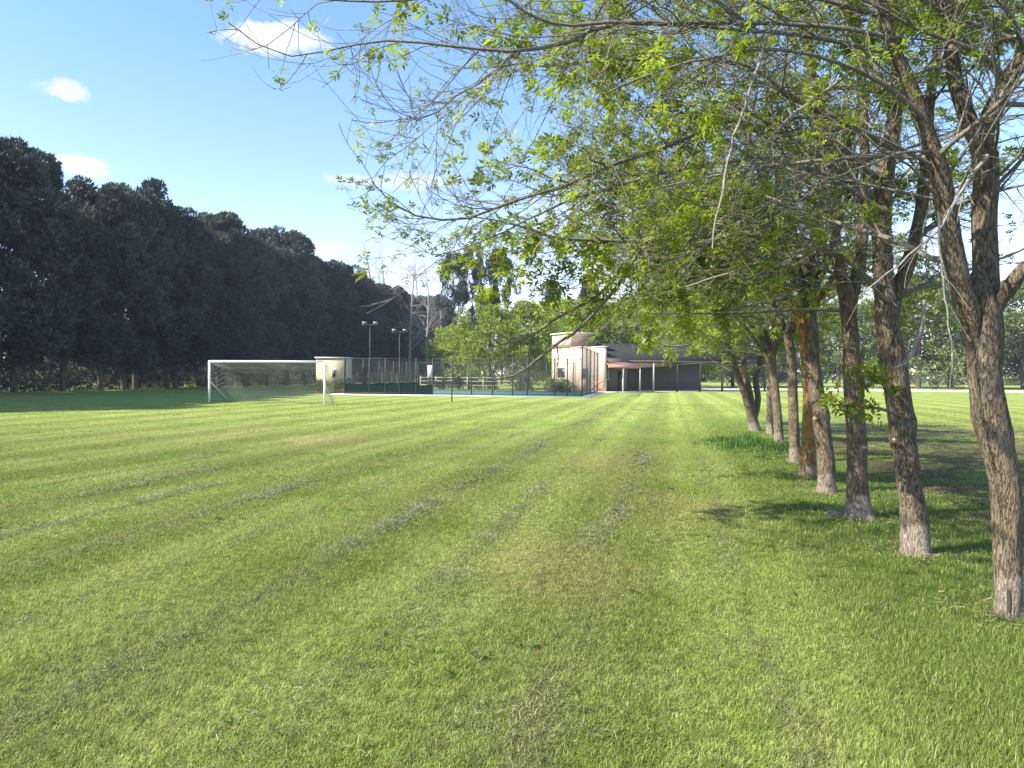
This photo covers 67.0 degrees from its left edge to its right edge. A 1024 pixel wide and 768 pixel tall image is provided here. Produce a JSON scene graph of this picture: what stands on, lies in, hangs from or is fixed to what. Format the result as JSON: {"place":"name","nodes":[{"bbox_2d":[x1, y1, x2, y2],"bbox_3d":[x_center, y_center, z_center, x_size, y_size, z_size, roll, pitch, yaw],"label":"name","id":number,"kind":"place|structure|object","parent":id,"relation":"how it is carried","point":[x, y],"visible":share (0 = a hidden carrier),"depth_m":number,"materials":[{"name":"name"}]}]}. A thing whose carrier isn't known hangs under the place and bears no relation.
{"place":"outdoors","nodes":[
{"label":"outdoors","id":0,"kind":"place"},
{"bbox_2d":[332,390,603,397],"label":"pavement","id":1,"kind":"structure","parent":0,"point":[591,395],"depth_m":57.81,"materials":[{"name":"concrete"}]},
{"bbox_2d":[362,322,377,357],"bbox_3d":[-11.557,-2.084,62.926,1.300,5.950,0.190,0,1,0],"label":"floodlight pole","id":2,"kind":"object","parent":1,"relation":"on","point":[365,323],"visible":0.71,"depth_m":62.92,"materials":[{"name":"metal"}]},
{"bbox_2d":[345,359,418,384],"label":"fence","id":3,"kind":"object","parent":1,"relation":"on","point":[406,382],"visible":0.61,"depth_m":68.23,"materials":[{"name":"metal"}]},
{"bbox_2d":[392,329,406,357],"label":"floodlight pole","id":4,"kind":"object","parent":1,"relation":"on","point":[393,330],"visible":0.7,"depth_m":65.92,"materials":[{"name":"metal"}]},
{"bbox_2d":[428,365,431,377],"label":"sign board","id":5,"kind":"object","parent":1,"relation":"on","point":[429,371],"visible":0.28,"depth_m":71.97,"materials":[{"name":"white paint"}]},
{"bbox_2d":[419,362,575,390],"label":"fence","id":6,"kind":"object","parent":1,"relation":"on","point":[520,389],"visible":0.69,"depth_m":77.04,"materials":[{"name":"metal"}]},
{"bbox_2d":[0,372,1023,767],"bbox_3d":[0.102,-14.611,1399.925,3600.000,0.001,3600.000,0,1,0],"label":"ground","id":7,"kind":"structure","parent":0,"point":[958,402],"depth_m":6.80,"materials":[{"name":"plant"}]},
{"bbox_2d":[0,168,25,358],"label":"evergreen tree","id":8,"kind":"object","parent":7,"relation":"on","point":[8,297],"visible":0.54,"depth_m":53.95,"materials":[{"name":"green plant"}]},
{"bbox_2d":[0,135,81,393],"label":"evergreen tree","id":9,"kind":"object","parent":7,"relation":"on","point":[20,240],"visible":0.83,"depth_m":55.84,"materials":[{"name":"green plant"}]},
{"bbox_2d":[0,135,98,392],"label":"evergreen tree","id":10,"kind":"object","parent":7,"relation":"on","point":[55,175],"visible":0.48,"depth_m":57.79,"materials":[{"name":"green plant"}]},
{"bbox_2d":[18,203,123,391],"bbox_3d":[-36.565,-7.079,62.894,8.832,15.572,8.544,0,1,-11],"label":"evergreen tree","id":11,"kind":"object","parent":7,"relation":"on","point":[89,269],"visible":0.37,"depth_m":62.26,"materials":[{"name":"green plant"}]},
{"bbox_2d":[36,175,160,390],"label":"evergreen tree","id":12,"kind":"object","parent":7,"relation":"on","point":[86,200],"visible":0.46,"depth_m":65.25,"materials":[{"name":"green plant"}]},
{"bbox_2d":[80,183,179,389],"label":"evergreen tree","id":13,"kind":"object","parent":7,"relation":"on","point":[153,293],"visible":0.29,"depth_m":69.38,"materials":[{"name":"green plant"}]},
{"bbox_2d":[92,177,195,388],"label":"evergreen tree","id":14,"kind":"object","parent":7,"relation":"on","point":[154,185],"visible":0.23,"depth_m":73.23,"materials":[{"name":"green plant"}]},
{"bbox_2d":[124,205,218,388],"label":"evergreen tree","id":15,"kind":"object","parent":7,"relation":"on","point":[182,222],"visible":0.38,"depth_m":75.99,"materials":[{"name":"green plant"}]},
{"bbox_2d":[155,215,230,387],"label":"evergreen tree","id":16,"kind":"object","parent":7,"relation":"on","point":[204,242],"visible":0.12,"depth_m":79.59,"materials":[{"name":"green plant"}]},
{"bbox_2d":[0,353,414,391],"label":"undergrowth","id":17,"kind":"object","parent":7,"relation":"on","point":[28,381],"visible":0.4,"depth_m":75.39,"materials":[{"name":"green plant"}]},
{"bbox_2d":[172,231,260,387],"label":"evergreen tree","id":18,"kind":"object","parent":7,"relation":"on","point":[235,272],"visible":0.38,"depth_m":83.47,"materials":[{"name":"green plant"}]},
{"bbox_2d":[189,210,266,386],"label":"evergreen tree","id":19,"kind":"object","parent":7,"relation":"on","point":[228,225],"visible":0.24,"depth_m":86.12,"materials":[{"name":"green plant"}]},
{"bbox_2d":[215,227,292,386],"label":"evergreen tree","id":20,"kind":"object","parent":7,"relation":"on","point":[263,249],"visible":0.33,"depth_m":91.96,"materials":[{"name":"green plant"}]},
{"bbox_2d":[230,239,286,385],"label":"evergreen tree","id":21,"kind":"object","parent":7,"relation":"on","point":[281,298],"visible":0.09,"depth_m":94.64,"materials":[{"name":"green plant"}]},
{"bbox_2d":[208,360,333,404],"bbox_3d":[-12.741,-0.081,41.309,6.801,2.327,1.614,1,1,13],"label":"football goal","id":22,"kind":"object","parent":7,"relation":"on","point":[324,378],"visible":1,"depth_m":41.27,"materials":[{"name":"white paint"}]},
{"bbox_2d":[246,245,304,385],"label":"evergreen tree","id":23,"kind":"object","parent":7,"relation":"on","point":[291,322],"visible":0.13,"depth_m":98.43,"materials":[{"name":"green plant"}]},
{"bbox_2d":[256,225,328,384],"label":"evergreen tree","id":24,"kind":"object","parent":7,"relation":"on","point":[296,243],"visible":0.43,"depth_m":102.39,"materials":[{"name":"green plant"}]},
{"bbox_2d":[284,255,338,384],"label":"evergreen tree","id":25,"kind":"object","parent":7,"relation":"on","point":[332,307],"visible":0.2,"depth_m":108.18,"materials":[{"name":"green plant"}]},
{"bbox_2d":[290,254,352,374],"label":"evergreen tree","id":26,"kind":"object","parent":7,"relation":"on","point":[339,289],"visible":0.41,"depth_m":111.16,"materials":[{"name":"green plant"}]},
{"bbox_2d":[299,278,360,370],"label":"evergreen tree","id":27,"kind":"object","parent":7,"relation":"on","point":[353,349],"visible":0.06,"depth_m":116.43,"materials":[{"name":"green plant"}]},
{"bbox_2d":[315,357,351,393],"bbox_3d":[-14.554,-0.685,63.309,2.550,3.000,2.000,0,1,8],"label":"hut","id":28,"kind":"object","parent":7,"relation":"on","point":[336,366],"visible":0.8,"depth_m":62.40,"materials":[{"name":"beige concrete"}]},
{"bbox_2d":[316,377,352,392],"bbox_3d":[-14.182,0.206,62.475,3.427,1.546,2.485,0,1,0],"label":"shrub","id":29,"kind":"object","parent":7,"relation":"on","point":[337,385],"visible":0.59,"depth_m":61.97,"materials":[{"name":"green plant"}]},
{"bbox_2d":[321,260,367,368],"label":"evergreen tree","id":30,"kind":"object","parent":7,"relation":"on","point":[352,333],"visible":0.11,"depth_m":119.49,"materials":[{"name":"green plant"}]},
{"bbox_2d":[339,264,382,379],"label":"evergreen tree","id":31,"kind":"object","parent":7,"relation":"on","point":[363,290],"visible":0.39,"depth_m":123.66,"materials":[{"name":"green plant"}]},
{"bbox_2d":[351,280,386,383],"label":"evergreen tree","id":32,"kind":"object","parent":7,"relation":"on","point":[377,343],"visible":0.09,"depth_m":128.06,"materials":[{"name":"green plant"}]},
{"bbox_2d":[355,277,392,382],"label":"evergreen tree","id":33,"kind":"object","parent":7,"relation":"on","point":[377,291],"visible":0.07,"depth_m":133.65,"materials":[{"name":"green plant"}]},
{"bbox_2d":[350,238,398,381],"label":"bare tree","id":34,"kind":"object","parent":7,"relation":"on","point":[368,266],"visible":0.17,"depth_m":149.56,"materials":[{"name":"brown plant"}]},
{"bbox_2d":[359,282,400,382],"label":"evergreen tree","id":35,"kind":"object","parent":7,"relation":"on","point":[387,307],"visible":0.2,"depth_m":138.34,"materials":[{"name":"green plant"}]},
{"bbox_2d":[344,358,433,394],"bbox_3d":[-9.475,-0.556,59.185,7.178,2.890,0.109,1,1,10],"label":"fence","id":36,"kind":"object","parent":7,"relation":"on","point":[402,388],"visible":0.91,"depth_m":59.17,"materials":[{"name":"metal"}]},
{"bbox_2d":[368,253,413,382],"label":"bare tree","id":37,"kind":"object","parent":7,"relation":"on","point":[377,273],"visible":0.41,"depth_m":144.68,"materials":[{"name":"brown plant"}]},
{"bbox_2d":[378,284,406,382],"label":"evergreen tree","id":38,"kind":"object","parent":7,"relation":"on","point":[394,303],"visible":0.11,"depth_m":142.99,"materials":[{"name":"green plant"}]},
{"bbox_2d":[384,285,417,381],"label":"evergreen tree","id":39,"kind":"object","parent":7,"relation":"on","point":[405,295],"visible":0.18,"depth_m":148.35,"materials":[{"name":"green plant"}]},
{"bbox_2d":[387,297,420,381],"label":"evergreen tree","id":40,"kind":"object","parent":7,"relation":"on","point":[399,304],"visible":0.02,"depth_m":153.82,"materials":[{"name":"green plant"}]},
{"bbox_2d":[385,255,435,382],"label":"bare tree","id":41,"kind":"object","parent":7,"relation":"on","point":[410,338],"visible":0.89,"depth_m":139.82,"materials":[{"name":"brown plant"}]},
{"bbox_2d":[394,294,434,381],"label":"evergreen tree","id":42,"kind":"object","parent":7,"relation":"on","point":[421,308],"visible":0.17,"depth_m":158.82,"materials":[{"name":"green plant"}]},
{"bbox_2d":[399,260,438,381],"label":"bare tree","id":43,"kind":"object","parent":7,"relation":"on","point":[417,297],"visible":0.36,"depth_m":158.04,"materials":[{"name":"brown plant"}]},
{"bbox_2d":[404,294,435,364],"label":"evergreen tree","id":44,"kind":"object","parent":7,"relation":"on","point":[426,296],"visible":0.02,"depth_m":164.65,"materials":[{"name":"green plant"}]},
{"bbox_2d":[400,334,447,382],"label":"roadside tree","id":45,"kind":"object","parent":7,"relation":"on","point":[416,354],"visible":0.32,"depth_m":148.85,"materials":[{"name":"green plant"}]},
{"bbox_2d":[407,264,446,383],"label":"bare tree","id":46,"kind":"object","parent":7,"relation":"on","point":[428,321],"visible":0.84,"depth_m":134.74,"materials":[{"name":"brown plant"}]},
{"bbox_2d":[417,296,446,381],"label":"evergreen tree","id":47,"kind":"object","parent":7,"relation":"on","point":[433,306],"visible":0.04,"depth_m":170.38,"materials":[{"name":"green plant"}]},
{"bbox_2d":[408,269,466,380],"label":"bare tree","id":48,"kind":"object","parent":7,"relation":"on","point":[439,318],"visible":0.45,"depth_m":137.74,"materials":[{"name":"brown plant"}]},
{"bbox_2d":[427,294,452,380],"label":"evergreen tree","id":49,"kind":"object","parent":7,"relation":"on","point":[438,297],"visible":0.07,"depth_m":176.21,"materials":[{"name":"green plant"}]},
{"bbox_2d":[420,375,463,389],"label":"shrub","id":50,"kind":"object","parent":7,"relation":"on","point":[458,380],"visible":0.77,"depth_m":81.73,"materials":[{"name":"green plant"}]},
{"bbox_2d":[0,400,887,767],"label":"grass clippings","id":51,"kind":"object","parent":7,"relation":"on","point":[430,502],"depth_m":7.27,"materials":[{"name":"plant"}]},
{"bbox_2d":[451,361,452,401],"bbox_3d":[-3.518,-0.100,45.339,0.102,2.500,0.102,1,1,22],"label":"metal post","id":52,"kind":"object","parent":7,"relation":"on","point":[451,381],"visible":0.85,"depth_m":45.31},
{"bbox_2d":[433,252,473,383],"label":"evergreen tree","id":53,"kind":"object","parent":7,"relation":"on","point":[458,300],"visible":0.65,"depth_m":126.86,"materials":[{"name":"green plant"}]},
{"bbox_2d":[421,325,491,380],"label":"broadleaf tree","id":54,"kind":"object","parent":7,"relation":"on","point":[443,349],"visible":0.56,"depth_m":111.68,"materials":[{"name":"green plant"}]},
{"bbox_2d":[455,244,488,366],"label":"evergreen tree","id":55,"kind":"object","parent":7,"relation":"on","point":[466,277],"visible":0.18,"depth_m":132.84,"materials":[{"name":"green plant"}]},
{"bbox_2d":[420,376,531,390],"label":"rail fence","id":56,"kind":"object","parent":7,"relation":"on","point":[483,385],"visible":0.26,"depth_m":81.53,"materials":[{"name":"brown wood"}]},
{"bbox_2d":[453,374,501,389],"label":"shrub","id":57,"kind":"object","parent":7,"relation":"on","point":[485,383],"visible":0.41,"depth_m":83.44,"materials":[{"name":"green plant"}]},
{"bbox_2d":[467,257,499,382],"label":"evergreen tree","id":58,"kind":"object","parent":7,"relation":"on","point":[475,270],"visible":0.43,"depth_m":128.81,"materials":[{"name":"green plant"}]},
{"bbox_2d":[442,303,535,388],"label":"broadleaf tree","id":59,"kind":"object","parent":7,"relation":"on","point":[505,329],"visible":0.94,"depth_m":85.98,"materials":[{"name":"green plant"}]},
{"bbox_2d":[407,390,591,396],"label":"court surface","id":60,"kind":"object","parent":7,"relation":"on","point":[508,393],"visible":0.43,"depth_m":66.08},
{"bbox_2d":[487,247,521,383],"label":"evergreen tree","id":61,"kind":"object","parent":7,"relation":"on","point":[498,290],"visible":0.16,"depth_m":130.87,"materials":[{"name":"green plant"}]},
{"bbox_2d":[434,358,582,396],"bbox_3d":[-0.373,-0.473,57.498,11.239,2.890,0.098,1,1,10],"label":"fence","id":62,"kind":"object","parent":7,"relation":"on","point":[527,394],"visible":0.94,"depth_m":57.46,"materials":[{"name":"metal"}]},
{"bbox_2d":[2,340,1020,384],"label":"wood","id":63,"kind":"object","parent":7,"relation":"on","point":[1010,380],"visible":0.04,"depth_m":195.68,"materials":[{"name":"green plant"}]},
{"bbox_2d":[0,442,1023,733],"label":"lawn weeds","id":64,"kind":"object","parent":7,"relation":"on","point":[532,644],"visible":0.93,"depth_m":4.58,"materials":[{"name":"plant"}]},
{"bbox_2d":[507,369,545,390],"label":"shrub","id":65,"kind":"object","parent":7,"relation":"on","point":[530,378],"visible":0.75,"depth_m":78.36,"materials":[{"name":"green plant"}]},
{"bbox_2d":[491,298,581,386],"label":"broadleaf tree","id":66,"kind":"object","parent":7,"relation":"on","point":[524,313],"visible":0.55,"depth_m":90.17,"materials":[{"name":"green plant"}]},
{"bbox_2d":[532,281,561,380],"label":"conifer tree","id":67,"kind":"object","parent":7,"relation":"on","point":[547,295],"visible":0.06,"depth_m":149.06,"materials":[{"name":"green plant"}]},
{"bbox_2d":[508,296,604,380],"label":"broadleaf tree","id":68,"kind":"object","parent":7,"relation":"on","point":[560,320],"visible":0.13,"depth_m":101.83,"materials":[{"name":"green plant"}]},
{"bbox_2d":[544,377,578,391],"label":"shrub","id":69,"kind":"object","parent":7,"relation":"on","point":[560,386],"visible":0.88,"depth_m":69.81,"materials":[{"name":"green plant"}]},
{"bbox_2d":[577,275,599,300],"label":"conifer tree","id":70,"kind":"object","parent":7,"relation":"on","point":[583,292],"visible":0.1,"depth_m":148.83,"materials":[{"name":"green plant"}]},
{"bbox_2d":[582,346,598,396],"bbox_3d":[6.848,-0.970,65.895,0.098,3.790,18.948,1,1,10],"label":"fence","id":71,"kind":"object","parent":7,"relation":"on","point":[594,371],"visible":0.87,"depth_m":64.01,"materials":[{"name":"metal"}]},
{"bbox_2d":[550,332,644,392],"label":"clubhouse","id":72,"kind":"structure","parent":7,"relation":"on","point":[612,373],"depth_m":75.69,"materials":[{"name":"paint"}]},
{"bbox_2d":[557,367,564,378],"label":"window","id":73,"kind":"structure","parent":72,"relation":"in","point":[560,370],"depth_m":78.21,"materials":[{"name":"white glass"}]},
{"bbox_2d":[617,371,621,390],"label":"door","id":74,"kind":"structure","parent":72,"relation":"in","point":[619,372],"depth_m":75.95,"materials":[{"name":"grey glass"}]},
{"bbox_2d":[559,304,638,343],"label":"broadleaf tree","id":75,"kind":"object","parent":7,"relation":"on","point":[607,328],"visible":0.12,"depth_m":104.16,"materials":[{"name":"green plant"}]},
{"bbox_2d":[203,0,1023,619],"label":"ash tree","id":76,"kind":"object","parent":7,"relation":"on","point":[981,294],"visible":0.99,"depth_m":5.01,"materials":[{"name":"green plant"}]},
{"bbox_2d":[595,296,685,345],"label":"broadleaf tree","id":77,"kind":"object","parent":7,"relation":"on","point":[615,325],"visible":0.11,"depth_m":101.28,"materials":[{"name":"green plant"}]},
{"bbox_2d":[310,0,1023,557],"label":"ash tree","id":78,"kind":"object","parent":7,"relation":"on","point":[890,292],"visible":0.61,"depth_m":6.81,"materials":[{"name":"green plant"}]},
{"bbox_2d":[618,292,720,377],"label":"broadleaf tree","id":79,"kind":"object","parent":7,"relation":"on","point":[705,368],"visible":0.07,"depth_m":106.60,"materials":[{"name":"green plant"}]},
{"bbox_2d":[335,0,1023,520],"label":"ash tree","id":80,"kind":"object","parent":7,"relation":"on","point":[857,504],"visible":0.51,"depth_m":8.20,"materials":[{"name":"green plant"}]},
{"bbox_2d":[596,337,765,391],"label":"pavilion","id":81,"kind":"structure","parent":7,"relation":"on","point":[682,374],"depth_m":84.11,"materials":[{"name":"concrete"}]},
{"bbox_2d":[664,303,751,381],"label":"broadleaf tree","id":82,"kind":"object","parent":7,"relation":"on","point":[719,366],"visible":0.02,"depth_m":110.56,"materials":[{"name":"green plant"}]},
{"bbox_2d":[617,228,828,433],"bbox_3d":[6.412,-1.862,21.570,5.839,6.617,6.556,0,1,-33],"label":"ash tree","id":83,"kind":"object","parent":7,"relation":"on","point":[769,415],"visible":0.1,"depth_m":21.62,"materials":[{"name":"green plant"}]},
{"bbox_2d":[589,137,861,430],"bbox_3d":[6.319,-3.069,22.429,6.718,9.135,7.725,0,1,-35],"label":"ash tree","id":84,"kind":"object","parent":7,"relation":"on","point":[752,407],"visible":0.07,"depth_m":22.80,"materials":[{"name":"green plant"}]},
{"bbox_2d":[689,317,777,386],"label":"broadleaf tree","id":85,"kind":"object","parent":7,"relation":"on","point":[729,371],"visible":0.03,"depth_m":115.40,"materials":[{"name":"green plant"}]},
{"bbox_2d":[673,427,816,458],"bbox_3d":[5.436,1.193,17.864,4.217,0.477,7.806,0,1,0],"label":"tall grass clump","id":86,"kind":"object","parent":7,"relation":"on","point":[750,442],"visible":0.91,"depth_m":17.36,"materials":[{"name":"plant"}]},
{"bbox_2d":[578,161,914,442],"bbox_3d":[5.533,-1.869,18.506,7.818,6.714,6.123,0,1,-40],"label":"ash tree","id":87,"kind":"object","parent":7,"relation":"on","point":[773,349],"visible":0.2,"depth_m":18.50,"materials":[{"name":"green plant"}]},
{"bbox_2d":[471,26,1022,494],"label":"ash tree","id":88,"kind":"object","parent":7,"relation":"on","point":[825,454],"visible":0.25,"depth_m":10.59,"materials":[{"name":"green plant"}]},
{"bbox_2d":[724,371,778,387],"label":"shrub","id":89,"kind":"object","parent":7,"relation":"on","point":[760,382],"visible":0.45,"depth_m":111.70,"materials":[{"name":"green plant"}]},
{"bbox_2d":[547,48,971,462],"bbox_3d":[4.600,-2.229,14.396,7.152,7.505,6.320,1,1,29],"label":"ash tree","id":90,"kind":"object","parent":7,"relation":"on","point":[788,329],"visible":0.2,"depth_m":14.45,"materials":[{"name":"green plant"}]},
{"bbox_2d":[738,340,800,385],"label":"roadside tree","id":91,"kind":"object","parent":7,"relation":"on","point":[750,372],"visible":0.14,"depth_m":125.75,"materials":[{"name":"green plant"}]},
{"bbox_2d":[532,67,1023,477],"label":"ash tree","id":92,"kind":"object","parent":7,"relation":"on","point":[807,464],"visible":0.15,"depth_m":11.54,"materials":[{"name":"green plant"}]},
{"bbox_2d":[762,371,822,387],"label":"shrub","id":93,"kind":"object","parent":7,"relation":"on","point":[779,381],"visible":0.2,"depth_m":113.47,"materials":[{"name":"green plant"}]},
{"bbox_2d":[776,338,842,385],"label":"roadside tree","id":94,"kind":"object","parent":7,"relation":"on","point":[821,351],"visible":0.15,"depth_m":129.40,"materials":[{"name":"green plant"}]},
{"bbox_2d":[825,510,843,516],"bbox_3d":[3.744,1.512,8.938,0.253,0.110,0.154,0,1,0],"label":"stone","id":95,"kind":"object","parent":7,"relation":"on","point":[840,513],"visible":0.49,"depth_m":8.89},
{"bbox_2d":[796,304,878,386],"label":"roadside tree","id":96,"kind":"object","parent":7,"relation":"on","point":[839,359],"visible":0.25,"depth_m":122.57,"materials":[{"name":"green plant"}]},
{"bbox_2d":[819,301,924,386],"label":"roadside tree","id":97,"kind":"object","parent":7,"relation":"on","point":[911,345],"visible":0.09,"depth_m":125.14,"materials":[{"name":"green plant"}]},
{"bbox_2d":[773,471,1021,637],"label":"straw litter","id":98,"kind":"object","parent":7,"relation":"on","point":[919,562],"visible":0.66,"depth_m":6.75,"materials":[{"name":"plant"}]},
{"bbox_2d":[857,275,966,387],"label":"roadside tree","id":99,"kind":"object","parent":7,"relation":"on","point":[937,363],"visible":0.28,"depth_m":114.09,"materials":[{"name":"green plant"}]},
{"bbox_2d":[909,371,964,389],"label":"shrub","id":100,"kind":"object","parent":7,"relation":"on","point":[921,377],"visible":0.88,"depth_m":107.87,"materials":[{"name":"green plant"}]},
{"bbox_2d":[900,273,1023,387],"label":"roadside tree","id":101,"kind":"object","parent":7,"relation":"on","point":[955,341],"visible":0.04,"depth_m":117.99,"materials":[{"name":"green plant"}]},
{"bbox_2d":[912,278,1023,379],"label":"roadside tree","id":102,"kind":"object","parent":7,"relation":"on","point":[1013,364],"visible":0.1,"depth_m":118.10,"materials":[{"name":"green plant"}]},
{"bbox_2d":[956,281,1023,389],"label":"roadside tree","id":103,"kind":"object","parent":7,"relation":"on","point":[1018,316],"visible":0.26,"depth_m":111.51,"materials":[{"name":"green plant"}]},
{"bbox_2d":[0,0,1023,378],"label":"sky","id":104,"kind":"structure","parent":0,"point":[120,91],"materials":[{"name":"blue"}]},
{"bbox_2d":[701,388,1023,392],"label":"road","id":105,"kind":"structure","parent":0,"point":[1006,391],"depth_m":97.06,"materials":[{"name":"asphalt"}]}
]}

